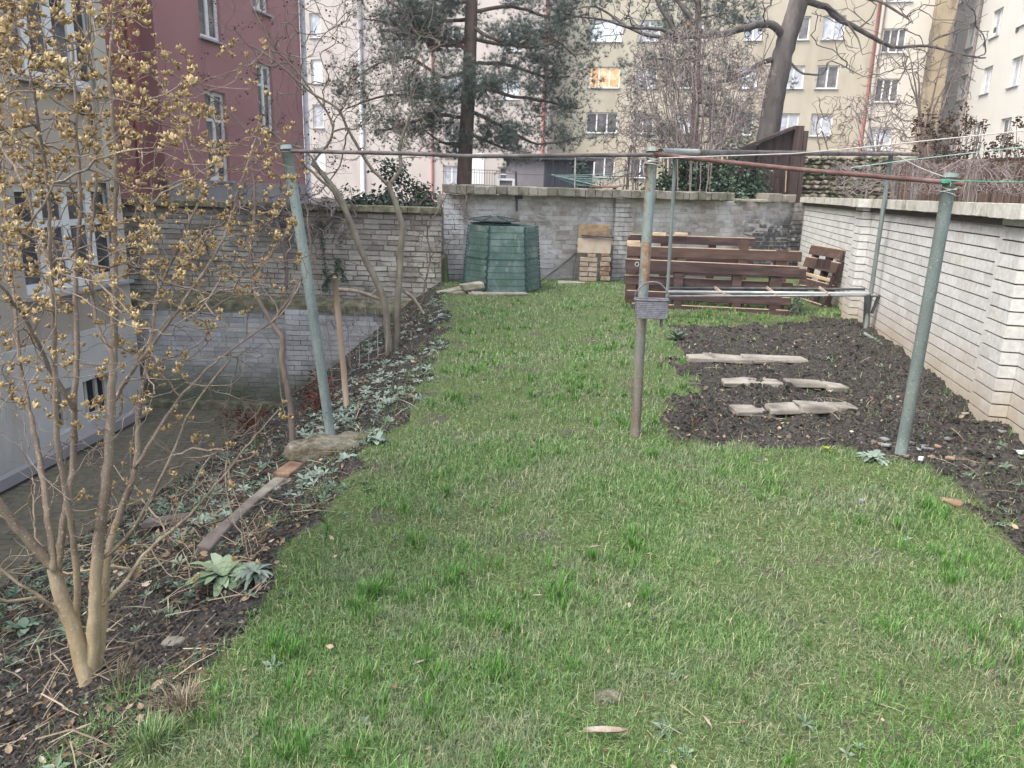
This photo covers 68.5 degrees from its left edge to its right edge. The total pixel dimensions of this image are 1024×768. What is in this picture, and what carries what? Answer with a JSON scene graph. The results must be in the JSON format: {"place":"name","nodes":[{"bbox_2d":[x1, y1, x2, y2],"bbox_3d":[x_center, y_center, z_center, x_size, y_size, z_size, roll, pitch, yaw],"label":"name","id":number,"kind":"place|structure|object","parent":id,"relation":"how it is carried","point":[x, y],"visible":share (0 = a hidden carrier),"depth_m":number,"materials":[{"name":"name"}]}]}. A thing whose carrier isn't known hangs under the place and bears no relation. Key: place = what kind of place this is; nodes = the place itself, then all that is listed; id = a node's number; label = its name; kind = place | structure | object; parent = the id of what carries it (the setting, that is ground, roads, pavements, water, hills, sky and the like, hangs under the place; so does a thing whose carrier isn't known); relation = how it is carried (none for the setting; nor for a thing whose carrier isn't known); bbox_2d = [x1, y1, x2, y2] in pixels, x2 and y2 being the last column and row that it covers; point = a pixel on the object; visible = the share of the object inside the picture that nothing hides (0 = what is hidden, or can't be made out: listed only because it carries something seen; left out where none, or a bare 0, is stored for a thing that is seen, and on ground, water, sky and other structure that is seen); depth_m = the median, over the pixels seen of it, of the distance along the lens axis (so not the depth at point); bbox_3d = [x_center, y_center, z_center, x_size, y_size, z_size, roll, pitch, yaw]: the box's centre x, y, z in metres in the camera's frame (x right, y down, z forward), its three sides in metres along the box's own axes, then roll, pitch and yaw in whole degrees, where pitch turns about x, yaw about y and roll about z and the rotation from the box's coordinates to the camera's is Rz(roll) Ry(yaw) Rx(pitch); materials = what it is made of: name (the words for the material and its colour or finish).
{"place":"outdoors","nodes":[
{"label":"outdoors","id":0,"kind":"place"},
{"bbox_2d":[0,0,149,492],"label":"house","id":1,"kind":"structure","parent":0,"point":[11,475],"depth_m":10.74,"materials":[{"name":"white paint"}]},
{"bbox_2d":[3,0,114,97],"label":"window","id":2,"kind":"structure","parent":1,"relation":"in","point":[60,30],"depth_m":10.58,"materials":[{"name":"glass"}]},
{"bbox_2d":[13,182,133,301],"bbox_3d":[-6.404,-2.137,10.975,0.292,1.555,2.282,3,15,6],"label":"window","id":3,"kind":"structure","parent":1,"relation":"in","point":[68,217],"depth_m":10.96,"materials":[{"name":"glass"}]},
{"bbox_2d":[83,377,106,415],"bbox_3d":[-6.574,0.181,11.710,0.064,0.630,0.752,3,15,6],"label":"window","id":4,"kind":"structure","parent":1,"relation":"in","point":[90,387],"depth_m":11.79,"materials":[{"name":"glass"}]},
{"bbox_2d":[0,408,271,586],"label":"paving","id":5,"kind":"structure","parent":0,"point":[14,498],"depth_m":10.01,"materials":[{"name":"concrete"}]},
{"bbox_2d":[143,397,282,410],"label":"kerb","id":6,"kind":"structure","parent":5,"relation":"on","point":[207,404],"depth_m":12.97,"materials":[{"name":"concrete"}]},
{"bbox_2d":[312,198,436,205],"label":"yard ground","id":7,"kind":"structure","parent":0,"point":[319,200],"depth_m":52.30,"materials":[{"name":"soil"}]},
{"bbox_2d":[101,0,311,202],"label":"house","id":8,"kind":"structure","parent":7,"relation":"on","point":[186,24],"depth_m":20.85,"materials":[{"name":"red paint"}]},
{"bbox_2d":[198,0,226,45],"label":"window","id":9,"kind":"structure","parent":8,"relation":"in","point":[206,9],"depth_m":20.25,"materials":[{"name":"glass"}]},
{"bbox_2d":[204,90,235,182],"bbox_3d":[-8.199,-6.853,20.923,0.272,2.417,1.105,5,15,11],"label":"window","id":10,"kind":"structure","parent":8,"relation":"in","point":[210,123],"depth_m":21.00,"materials":[{"name":"glass"}]},
{"bbox_2d":[256,63,278,132],"bbox_3d":[-7.590,-8.791,23.137,0.272,1.955,1.011,5,15,11],"label":"window","id":11,"kind":"structure","parent":8,"relation":"in","point":[264,74],"depth_m":23.23,"materials":[{"name":"glass"}]},
{"bbox_2d":[298,0,557,201],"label":"apartment block","id":12,"kind":"structure","parent":7,"relation":"on","point":[362,179],"depth_m":56.12,"materials":[{"name":"white paint"}]},
{"bbox_2d":[321,0,625,184],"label":"pine tree","id":13,"kind":"object","parent":7,"relation":"on","point":[469,87],"visible":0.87,"depth_m":17.87,"materials":[{"name":"green plant"}]},
{"bbox_2d":[497,158,544,195],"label":"outbuilding","id":14,"kind":"structure","parent":7,"relation":"on","point":[533,167],"depth_m":34.67,"materials":[{"name":"metal"}]},
{"bbox_2d":[540,158,596,196],"bbox_3d":[2.155,-7.553,30.155,2.103,2.833,2.600,2,15,0],"label":"garden cabin","id":15,"kind":"object","parent":7,"relation":"on","point":[558,166],"visible":0.38,"depth_m":28.84,"materials":[{"name":"metal"}]},
{"bbox_2d":[601,124,646,198],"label":"bare bush","id":16,"kind":"object","parent":7,"relation":"on","point":[635,150],"visible":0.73,"depth_m":18.05,"materials":[{"name":"brown plant"}]},
{"bbox_2d":[615,20,776,200],"bbox_3d":[4.102,-5.654,16.773,3.616,5.251,6.332,4,15,8],"label":"twiggy bush","id":17,"kind":"object","parent":7,"relation":"on","point":[711,117],"visible":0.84,"depth_m":16.11,"materials":[{"name":"brown plant"}]},
{"bbox_2d":[612,0,798,175],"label":"bare tree","id":18,"kind":"object","parent":7,"relation":"on","point":[722,7],"visible":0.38,"depth_m":28.71,"materials":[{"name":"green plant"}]},
{"bbox_2d":[552,0,882,190],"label":"apartment block","id":19,"kind":"structure","parent":7,"relation":"on","point":[836,80],"depth_m":52.64,"materials":[{"name":"white paint"}]},
{"bbox_2d":[584,157,614,177],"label":"window","id":20,"kind":"structure","parent":19,"relation":"in","point":[598,166],"depth_m":56.29,"materials":[{"name":"glass"}]},
{"bbox_2d":[584,112,617,133],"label":"window","id":21,"kind":"structure","parent":19,"relation":"in","point":[593,116],"depth_m":55.56,"materials":[{"name":"glass"}]},
{"bbox_2d":[588,67,620,88],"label":"window","id":22,"kind":"structure","parent":19,"relation":"in","point":[612,78],"depth_m":54.74,"materials":[{"name":"glass"}]},
{"bbox_2d":[589,20,622,42],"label":"window","id":23,"kind":"structure","parent":19,"relation":"in","point":[609,39],"depth_m":53.97,"materials":[{"name":"glass"}]},
{"bbox_2d":[808,114,832,136],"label":"window","id":24,"kind":"structure","parent":19,"relation":"in","point":[825,125],"depth_m":52.53,"materials":[{"name":"glass"}]},
{"bbox_2d":[814,66,839,89],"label":"window","id":25,"kind":"structure","parent":19,"relation":"in","point":[829,80],"depth_m":51.75,"materials":[{"name":"glass"}]},
{"bbox_2d":[820,16,845,40],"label":"window","id":26,"kind":"structure","parent":19,"relation":"in","point":[829,28],"depth_m":50.99,"materials":[{"name":"glass"}]},
{"bbox_2d":[726,126,808,202],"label":"garden shed","id":27,"kind":"structure","parent":7,"relation":"on","point":[794,138],"depth_m":16.69,"materials":[{"name":"brown wood"}]},
{"bbox_2d":[563,0,988,144],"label":"old tree","id":28,"kind":"object","parent":7,"relation":"on","point":[787,34],"visible":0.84,"depth_m":20.06,"materials":[{"name":"brown plant"}]},
{"bbox_2d":[811,96,848,156],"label":"bare bush","id":29,"kind":"object","parent":7,"relation":"on","point":[823,135],"visible":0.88,"depth_m":19.04,"materials":[{"name":"brown plant"}]},
{"bbox_2d":[800,156,916,202],"bbox_3d":[8.567,-4.622,19.095,3.374,2.256,0.477,10,17,30],"label":"fence","id":30,"kind":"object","parent":7,"relation":"on","point":[815,185],"depth_m":19.05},
{"bbox_2d":[834,91,916,198],"bbox_3d":[9.077,-5.507,19.188,1.990,4.062,3.916,9,16,26],"label":"bare bush","id":31,"kind":"object","parent":7,"relation":"on","point":[877,148],"visible":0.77,"depth_m":18.79,"materials":[{"name":"brown plant"}]},
{"bbox_2d":[862,0,934,160],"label":"apartment block","id":32,"kind":"structure","parent":7,"relation":"on","point":[920,25],"depth_m":50.45,"materials":[{"name":"white paint"}]},
{"bbox_2d":[873,79,899,102],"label":"window","id":33,"kind":"structure","parent":32,"relation":"in","point":[895,87],"depth_m":51.03,"materials":[{"name":"glass"}]},
{"bbox_2d":[880,29,906,53],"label":"window","id":34,"kind":"structure","parent":32,"relation":"in","point":[899,35],"depth_m":50.22,"materials":[{"name":"glass"}]},
{"bbox_2d":[856,38,975,159],"bbox_3d":[10.595,-6.349,19.953,3.832,5.433,3.071,2,15,0],"label":"bare bush","id":35,"kind":"object","parent":7,"relation":"on","point":[917,101],"visible":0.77,"depth_m":19.50,"materials":[{"name":"brown plant"}]},
{"bbox_2d":[910,104,950,159],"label":"seed head bush","id":36,"kind":"object","parent":7,"relation":"on","point":[931,134],"visible":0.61,"depth_m":13.33,"materials":[{"name":"brown plant"}]},
{"bbox_2d":[911,0,958,158],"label":"chimney shaft","id":37,"kind":"object","parent":7,"relation":"on","point":[942,12],"visible":0.44,"depth_m":49.39,"materials":[{"name":"paint"}]},
{"bbox_2d":[897,156,1023,203],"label":"reed fence","id":38,"kind":"object","parent":7,"relation":"on","point":[983,197],"visible":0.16,"depth_m":11.80,"materials":[{"name":"brown plant"}]},
{"bbox_2d":[936,102,990,164],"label":"seed head bush","id":39,"kind":"object","parent":7,"relation":"on","point":[945,127],"visible":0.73,"depth_m":12.43,"materials":[{"name":"brown plant"}]},
{"bbox_2d":[933,0,1023,159],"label":"apartment block","id":40,"kind":"structure","parent":7,"relation":"on","point":[996,91],"depth_m":46.78,"materials":[{"name":"white paint"}]},
{"bbox_2d":[986,116,1023,202],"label":"seed head bush","id":41,"kind":"object","parent":7,"relation":"on","point":[1007,143],"visible":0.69,"depth_m":11.51,"materials":[{"name":"brown plant"}]},
{"bbox_2d":[0,253,1023,767],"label":"ground","id":42,"kind":"structure","parent":0,"point":[856,685],"depth_m":3.75,"materials":[{"name":"plant"}]},
{"bbox_2d":[6,617,44,636],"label":"leafy plant","id":43,"kind":"object","parent":42,"relation":"on","point":[22,626],"visible":0.98,"depth_m":3.98,"materials":[{"name":"green plant"}]},
{"bbox_2d":[103,646,148,696],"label":"dry stems","id":44,"kind":"object","parent":42,"relation":"on","point":[119,674],"visible":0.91,"depth_m":2.60,"materials":[{"name":"plant"}]},
{"bbox_2d":[101,702,201,767],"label":"grass tussock","id":45,"kind":"object","parent":42,"relation":"on","point":[139,736],"depth_m":2.27,"materials":[{"name":"plant"}]},
{"bbox_2d":[0,0,308,687],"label":"seed pod bush","id":46,"kind":"object","parent":42,"relation":"on","point":[87,656],"visible":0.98,"depth_m":2.65,"materials":[{"name":"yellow plant"}]},
{"bbox_2d":[142,512,188,528],"bbox_3d":[-2.266,0.901,4.990,0.342,0.111,0.178,-1,15,-11],"label":"flat stone","id":47,"kind":"object","parent":42,"relation":"on","point":[148,523],"visible":0.59,"depth_m":4.91,"materials":[{"name":"stone"}]},
{"bbox_2d":[137,672,211,727],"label":"grass tussock","id":48,"kind":"object","parent":42,"relation":"on","point":[179,697],"depth_m":2.44,"materials":[{"name":"plant"}]},
{"bbox_2d":[197,522,231,553],"bbox_3d":[-1.544,0.828,3.914,0.084,0.120,0.267,3,15,4],"label":"edging stone","id":49,"kind":"object","parent":42,"relation":"on","point":[210,540],"visible":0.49,"depth_m":3.87,"materials":[{"name":"stone"}]},
{"bbox_2d":[185,553,247,598],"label":"woolly plant","id":50,"kind":"object","parent":42,"relation":"on","point":[222,577],"visible":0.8,"depth_m":3.28,"materials":[{"name":"green plant"}]},
{"bbox_2d":[0,281,447,767],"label":"ground cover","id":51,"kind":"object","parent":42,"relation":"on","point":[58,760],"visible":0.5,"depth_m":5.09,"materials":[{"name":"green plant"}]},
{"bbox_2d":[223,497,259,525],"bbox_3d":[-1.514,0.758,4.224,0.085,0.129,0.373,3,15,5],"label":"edging stone","id":52,"kind":"object","parent":42,"relation":"on","point":[250,501],"visible":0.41,"depth_m":4.19,"materials":[{"name":"stone"}]},
{"bbox_2d":[214,406,274,432],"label":"withered bush","id":53,"kind":"object","parent":42,"relation":"on","point":[251,421],"visible":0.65,"depth_m":10.40,"materials":[{"name":"brown plant"}]},
{"bbox_2d":[231,562,274,590],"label":"woolly plant","id":54,"kind":"object","parent":42,"relation":"on","point":[257,572],"visible":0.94,"depth_m":3.21,"materials":[{"name":"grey plant"}]},
{"bbox_2d":[224,170,326,441],"bbox_3d":[-1.732,-0.527,5.620,0.749,2.094,1.130,-2,15,-13],"label":"gnarled shrub","id":55,"kind":"object","parent":42,"relation":"on","point":[288,397],"visible":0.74,"depth_m":5.52,"materials":[{"name":"brown plant"}]},
{"bbox_2d":[121,198,443,401],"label":"brick wall","id":56,"kind":"structure","parent":42,"relation":"on","point":[377,227],"depth_m":12.92,"materials":[{"name":"brick"}]},
{"bbox_2d":[224,179,357,291],"bbox_3d":[-3.624,-2.436,12.410,2.314,1.878,1.318,2,15,0],"label":"wall vine","id":57,"kind":"object","parent":56,"relation":"attached to","point":[322,206],"depth_m":12.30,"materials":[{"name":"brown plant"}]},
{"bbox_2d":[318,220,348,291],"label":"wall ivy","id":58,"kind":"object","parent":56,"relation":"attached to","point":[338,261],"depth_m":12.86,"materials":[{"name":"green plant"}]},
{"bbox_2d":[273,461,303,479],"bbox_3d":[-1.428,0.587,4.816,0.116,0.124,0.204,5,15,11],"label":"edging brick","id":59,"kind":"object","parent":42,"relation":"on","point":[288,469],"visible":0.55,"depth_m":4.77,"materials":[{"name":"orange ceramic"}]},
{"bbox_2d":[160,0,440,354],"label":"young tree","id":60,"kind":"object","parent":42,"relation":"on","point":[329,184],"visible":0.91,"depth_m":8.26,"materials":[{"name":"brown plant"}]},
{"bbox_2d":[162,301,450,547],"bbox_3d":[-1.370,-0.073,7.718,1.400,0.639,7.060,2,15,0],"label":"bluish ground cover","id":61,"kind":"object","parent":42,"relation":"on","point":[307,474],"visible":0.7,"depth_m":6.36,"materials":[{"name":"green plant"}]},
{"bbox_2d":[300,368,337,411],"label":"withered bush","id":62,"kind":"object","parent":42,"relation":"on","point":[316,404],"visible":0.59,"depth_m":7.30,"materials":[{"name":"brown plant"}]},
{"bbox_2d":[282,431,369,463],"bbox_3d":[-1.181,0.519,5.204,0.721,0.339,0.483,2,15,0],"label":"concrete footing","id":63,"kind":"object","parent":42,"relation":"on","point":[306,450],"visible":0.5,"depth_m":5.02,"materials":[{"name":"concrete"}]},
{"bbox_2d":[332,275,349,407],"bbox_3d":[-1.489,-0.302,6.569,0.135,1.288,0.052,5,15,13],"label":"stake","id":64,"kind":"object","parent":42,"relation":"on","point":[344,380],"visible":0.89,"depth_m":6.54,"materials":[{"name":"wood"}]},
{"bbox_2d":[303,283,387,382],"bbox_3d":[-1.921,-0.517,8.723,0.968,1.312,1.603,-2,15,-14],"label":"fence","id":65,"kind":"object","parent":42,"relation":"on","point":[350,355],"visible":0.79,"depth_m":8.72,"materials":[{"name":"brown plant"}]},
{"bbox_2d":[249,0,467,350],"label":"young tree","id":66,"kind":"object","parent":42,"relation":"on","point":[397,295],"visible":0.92,"depth_m":8.54,"materials":[{"name":"brown plant"}]},
{"bbox_2d":[334,148,440,206],"bbox_3d":[-2.384,-3.526,14.236,2.413,1.829,1.434,2,15,0],"label":"yew bush","id":67,"kind":"object","parent":42,"relation":"on","point":[384,198],"visible":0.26,"depth_m":14.10,"materials":[{"name":"green plant"}]},
{"bbox_2d":[410,182,483,303],"bbox_3d":[-1.028,-2.002,11.523,1.170,2.119,1.194,2,15,0],"label":"bare shrub","id":68,"kind":"object","parent":42,"relation":"on","point":[429,226],"visible":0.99,"depth_m":11.33,"materials":[{"name":"brown plant"}]},
{"bbox_2d":[462,215,540,292],"bbox_3d":[-0.156,-2.184,12.478,1.333,1.185,1.251,2,15,0],"label":"compost bin","id":69,"kind":"object","parent":42,"relation":"on","point":[500,256],"visible":0.98,"depth_m":12.05,"materials":[{"name":"plastic"}]},
{"bbox_2d":[0,284,1017,766],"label":"leaf litter","id":70,"kind":"object","parent":42,"relation":"on","point":[148,694],"visible":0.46,"depth_m":4.08,"materials":[{"name":"brown plant"}]},
{"bbox_2d":[0,291,1022,767],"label":"dry stalks","id":71,"kind":"object","parent":42,"relation":"on","point":[74,729],"visible":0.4,"depth_m":3.34,"materials":[{"name":"plant"}]},
{"bbox_2d":[0,277,1023,767],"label":"grass","id":72,"kind":"structure","parent":42,"relation":"on","point":[504,731],"depth_m":3.09,"materials":[{"name":"plant"}]},
{"bbox_2d":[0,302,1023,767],"bbox_3d":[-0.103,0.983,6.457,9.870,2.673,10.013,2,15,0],"label":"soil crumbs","id":73,"kind":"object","parent":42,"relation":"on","point":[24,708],"visible":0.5,"depth_m":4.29,"materials":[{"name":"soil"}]},
{"bbox_2d":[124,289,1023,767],"bbox_3d":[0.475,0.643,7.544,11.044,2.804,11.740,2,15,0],"label":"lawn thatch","id":74,"kind":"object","parent":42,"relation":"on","point":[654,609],"visible":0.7,"depth_m":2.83,"materials":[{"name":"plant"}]},
{"bbox_2d":[184,299,1023,767],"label":"lawn litter","id":75,"kind":"object","parent":42,"relation":"on","point":[644,695],"visible":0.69,"depth_m":3.07,"materials":[{"name":"brown plant"}]},
{"bbox_2d":[591,689,624,705],"bbox_3d":[0.328,1.075,2.565,0.119,0.048,0.086,2,15,0],"label":"stone","id":76,"kind":"object","parent":42,"relation":"on","point":[604,694],"visible":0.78,"depth_m":2.55,"materials":[{"name":"stone"}]},
{"bbox_2d":[263,353,961,767],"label":"lawn weeds","id":77,"kind":"object","parent":42,"relation":"on","point":[745,739],"visible":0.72,"depth_m":2.55,"materials":[{"name":"green plant"}]},
{"bbox_2d":[437,184,804,279],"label":"brick wall","id":78,"kind":"structure","parent":42,"relation":"on","point":[770,221],"depth_m":14.29,"materials":[{"name":"brick"}]},
{"bbox_2d":[280,144,963,455],"bbox_3d":[2.125,-1.063,7.078,3.832,2.515,7.353,12,18,35],"label":"drying frame","id":79,"kind":"object","parent":42,"relation":"on","point":[940,233],"visible":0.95,"depth_m":5.05,"materials":[{"name":"green paint"}]},
{"bbox_2d":[634,281,669,327],"bbox_3d":[0.920,-0.525,4.969,0.235,0.308,0.119,2,15,0],"label":"peg basket","id":80,"kind":"object","parent":79,"relation":"hanging from","point":[649,308],"visible":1,"depth_m":4.93,"materials":[{"name":"grey plastic"}]},
{"bbox_2d":[659,130,1023,158],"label":"clothes line","id":81,"kind":"object","parent":79,"relation":"attached to","point":[853,148],"visible":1,"depth_m":4.05,"materials":[{"name":"plastic"}]},
{"bbox_2d":[633,141,736,190],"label":"dry stems","id":82,"kind":"object","parent":42,"relation":"on","point":[667,179],"visible":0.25,"depth_m":16.27,"materials":[{"name":"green plant"}]},
{"bbox_2d":[625,234,755,302],"bbox_3d":[2.748,-1.774,11.665,1.930,1.031,0.190,2,15,2],"label":"pallet","id":83,"kind":"object","parent":42,"relation":"on","point":[712,241],"visible":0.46,"depth_m":11.55,"materials":[{"name":"brown wood"}]},
{"bbox_2d":[624,258,798,315],"bbox_3d":[2.857,-1.396,10.835,2.475,0.732,0.235,2,15,2],"label":"pallet","id":84,"kind":"object","parent":42,"relation":"on","point":[776,274],"visible":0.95,"depth_m":10.80,"materials":[{"name":"brown wood"}]},
{"bbox_2d":[625,240,806,309],"bbox_3d":[3.039,-1.633,11.175,2.677,1.025,0.215,2,15,2],"label":"pallet","id":85,"kind":"object","parent":42,"relation":"on","point":[743,253],"visible":0.52,"depth_m":11.10,"materials":[{"name":"brown wood"}]},
{"bbox_2d":[702,353,752,363],"bbox_3d":[2.191,-0.255,7.650,0.480,0.071,0.221,2,15,3],"label":"flagstone","id":86,"kind":"object","parent":42,"relation":"on","point":[726,358],"visible":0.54,"depth_m":7.57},
{"bbox_2d":[692,131,777,200],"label":"ivy bush","id":87,"kind":"object","parent":42,"relation":"on","point":[751,188],"visible":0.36,"depth_m":16.09,"materials":[{"name":"green plant"}]},
{"bbox_2d":[729,405,766,415],"bbox_3d":[1.850,0.207,5.901,0.248,0.053,0.220,2,15,0],"label":"flagstone","id":88,"kind":"object","parent":42,"relation":"on","point":[744,410],"visible":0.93,"depth_m":5.85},
{"bbox_2d":[740,354,781,363],"bbox_3d":[2.538,-0.250,7.670,0.393,0.065,0.221,2,15,0],"label":"flagstone","id":89,"kind":"object","parent":42,"relation":"on","point":[763,359],"visible":0.83,"depth_m":7.60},
{"bbox_2d":[764,402,800,414],"bbox_3d":[2.128,0.192,5.949,0.259,0.060,0.219,2,15,0],"label":"flagstone","id":90,"kind":"object","parent":42,"relation":"on","point":[786,408],"visible":0.8,"depth_m":5.87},
{"bbox_2d":[783,378,825,387],"bbox_3d":[2.616,-0.011,6.738,0.338,0.046,0.212,2,15,0],"label":"flagstone","id":91,"kind":"object","parent":42,"relation":"on","point":[803,383],"visible":0.8,"depth_m":6.64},
{"bbox_2d":[792,400,837,413],"bbox_3d":[2.422,0.184,5.976,0.334,0.068,0.214,2,15,0],"label":"flagstone","id":92,"kind":"object","parent":42,"relation":"on","point":[807,407],"visible":0.74,"depth_m":5.88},
{"bbox_2d":[795,245,845,306],"bbox_3d":[4.937,-1.680,12.090,0.344,1.034,1.107,1,15,-4],"label":"pallet","id":93,"kind":"object","parent":42,"relation":"on","point":[828,253],"visible":0.64,"depth_m":11.92,"materials":[{"name":"brown wood"}]},
{"bbox_2d":[663,318,1023,494],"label":"soil clods","id":94,"kind":"object","parent":42,"relation":"on","point":[946,470],"visible":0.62,"depth_m":5.99,"materials":[{"name":"soil"}]},
{"bbox_2d":[828,159,959,199],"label":"bare bush","id":95,"kind":"object","parent":42,"relation":"on","point":[912,188],"visible":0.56,"depth_m":11.46,"materials":[{"name":"brown plant"}]},
{"bbox_2d":[798,197,1023,443],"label":"brick wall","id":96,"kind":"structure","parent":42,"relation":"on","point":[974,355],"depth_m":6.97,"materials":[{"name":"brick"}]},
{"bbox_2d":[826,353,1023,543],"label":"corner weeds","id":97,"kind":"object","parent":42,"relation":"on","point":[1001,465],"visible":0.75,"depth_m":4.70,"materials":[{"name":"green plant"}]},
{"bbox_2d":[908,159,1023,201],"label":"bare bush","id":98,"kind":"object","parent":42,"relation":"on","point":[973,175],"visible":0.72,"depth_m":8.62,"materials":[{"name":"brown plant"}]},
{"bbox_2d":[601,266,609,270],"bbox_3d":[1.759,-2.171,14.140,0.186,0.076,0.154,3,15,7],"label":"brick","id":99,"kind":"object","parent":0,"point":[605,268],"visible":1,"depth_m":14.07,"materials":[{"name":"brick"}]},
{"bbox_2d":[599,261,609,265],"bbox_3d":[1.735,-2.254,14.115,0.181,0.082,0.156,2,15,0],"label":"brick","id":100,"kind":"object","parent":99,"relation":"on","point":[601,263],"visible":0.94,"depth_m":14.04,"materials":[{"name":"brick"}]},
{"bbox_2d":[601,257,610,261],"bbox_3d":[1.762,-2.340,14.094,0.180,0.082,0.154,3,15,3],"label":"brick","id":101,"kind":"object","parent":100,"relation":"on","point":[605,259],"visible":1,"depth_m":14.02,"materials":[{"name":"brick"}]},
{"bbox_3d":[1.726,-2.428,14.075,0.153,0.064,0.152,2,15,0],"label":"brick","id":102,"kind":"object","parent":101,"relation":"on","visible":0},
{"bbox_2d":[577,238,610,253],"bbox_3d":[1.533,-2.576,14.015,0.624,0.275,0.040,1,15,-1],"label":"panel","id":103,"kind":"object","parent":102,"relation":"on","point":[590,245],"visible":1,"depth_m":14.00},
{"bbox_2d":[581,235,613,237],"bbox_3d":[1.595,-2.739,13.972,0.602,0.045,0.122,2,15,0],"label":"board","id":104,"kind":"object","parent":103,"relation":"on","point":[596,236],"visible":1,"depth_m":13.91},
{"bbox_2d":[578,224,609,236],"bbox_3d":[1.532,-2.867,14.063,0.587,0.252,0.041,2,15,1],"label":"panel","id":105,"kind":"object","parent":104,"relation":"on","point":[584,229],"visible":0.8,"depth_m":14.04,"materials":[{"name":"wood"}]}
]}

